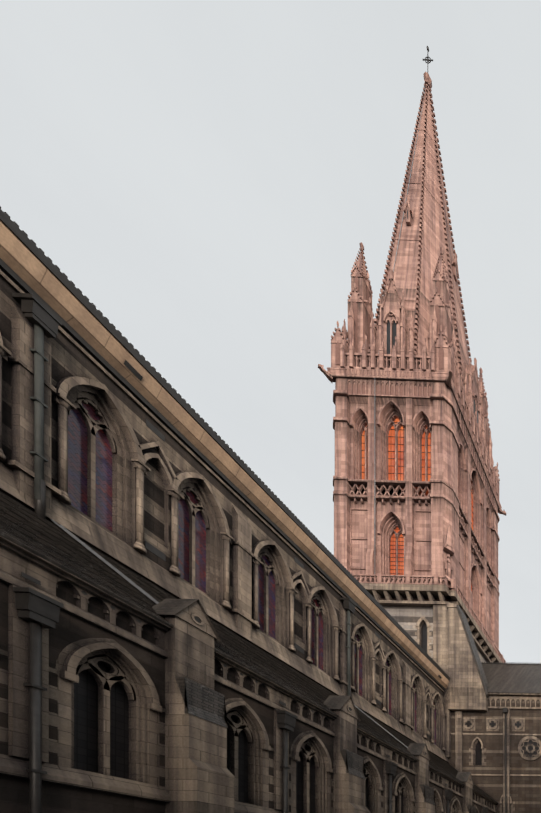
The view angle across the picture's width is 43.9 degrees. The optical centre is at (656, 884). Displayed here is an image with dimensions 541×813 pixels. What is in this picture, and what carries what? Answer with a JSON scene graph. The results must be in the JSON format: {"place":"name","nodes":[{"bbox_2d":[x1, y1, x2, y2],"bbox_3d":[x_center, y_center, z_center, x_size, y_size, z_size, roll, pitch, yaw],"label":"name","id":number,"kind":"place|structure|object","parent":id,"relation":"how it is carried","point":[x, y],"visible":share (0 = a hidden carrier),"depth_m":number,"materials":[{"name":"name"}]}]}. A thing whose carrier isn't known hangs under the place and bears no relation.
{"place":"outdoors","nodes":[
{"label":"outdoors","id":0,"kind":"place"},
{"bbox_2d":[30,324,351,695],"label":"cathedral copper downpipes","id":1,"kind":"object","parent":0,"point":[37,399],"visible":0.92,"depth_m":10.51,"materials":[{"name":"brown metal"}]},
{"bbox_2d":[0,221,448,688],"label":"cornice","id":2,"kind":"structure","parent":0,"point":[31,270],"depth_m":13.41,"materials":[{"name":"beige stone"}]},
{"bbox_2d":[50,106,422,747],"bbox_3d":[-20.889,-49.080,13.247,11.155,81.547,48.670,0,0,-2],"label":"cathedral leadwork","id":3,"kind":"object","parent":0,"point":[108,563],"visible":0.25,"depth_m":10.98,"materials":[{"name":"grey metal"}]},
{"bbox_2d":[0,581,494,812],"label":"cathedral aisle walls","id":4,"kind":"structure","parent":0,"point":[70,628],"depth_m":9.03,"materials":[{"name":"grey stone"}]},
{"bbox_2d":[0,270,540,812],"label":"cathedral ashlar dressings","id":5,"kind":"structure","parent":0,"point":[198,774],"depth_m":12.61,"materials":[{"name":"beige stone"}]},
{"bbox_2d":[0,491,540,812],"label":"cathedral slate roofs","id":6,"kind":"structure","parent":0,"point":[28,528],"depth_m":12.03,"materials":[{"name":"grey stone"}]},
{"bbox_2d":[0,0,540,663],"label":"sky","id":7,"kind":"structure","parent":0,"point":[211,176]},
{"bbox_2d":[74,210,539,812],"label":"windows","id":8,"kind":"structure","parent":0,"point":[86,722],"depth_m":9.56,"materials":[{"name":"glass"}]},
{"bbox_2d":[318,71,505,662],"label":"church tower","id":9,"kind":"structure","parent":0,"point":[444,542],"depth_m":32.66,"materials":[{"name":"pink stone"}]},
{"bbox_2d":[335,275,493,506],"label":"cathedral tower sunk panels","id":10,"kind":"object","parent":9,"relation":"attached to","point":[337,348],"visible":0.21,"depth_m":32.74,"materials":[{"name":"stone"}]},
{"bbox_2d":[362,419,472,590],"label":"tower windows","id":11,"kind":"structure","parent":9,"relation":"attached to","point":[391,462],"depth_m":33.05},
{"bbox_2d":[382,606,487,662],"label":"tower base wall","id":12,"kind":"structure","parent":0,"point":[406,618],"depth_m":32.25,"materials":[{"name":"beige stone"}]},
{"bbox_2d":[448,699,540,812],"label":"cathedral transept walls","id":13,"kind":"structure","parent":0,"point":[525,793],"depth_m":32.55,"materials":[{"name":"brown stone"}]},
{"bbox_2d":[488,696,540,707],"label":"arcaded frieze","id":14,"kind":"object","parent":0,"point":[516,698],"visible":0.6,"depth_m":32.57,"materials":[{"name":"beige stone"}]},
{"label":"ground","id":15,"kind":"structure","parent":0,"visible":0},
{"bbox_2d":[0,46,540,812],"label":"cathedral ironwork","id":16,"kind":"object","parent":15,"relation":"on","point":[36,610],"visible":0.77,"depth_m":11.66,"materials":[{"name":"black metal"}]},
{"bbox_2d":[0,269,443,746],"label":"cathedral clerestory walls","id":17,"kind":"structure","parent":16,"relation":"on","point":[68,358],"depth_m":13.40,"materials":[{"name":"stone"}]},
{"bbox_2d":[68,402,435,744],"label":"arched windows","id":18,"kind":"structure","parent":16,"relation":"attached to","point":[77,460],"depth_m":14.22,"materials":[{"name":"purple glass"}]}
]}

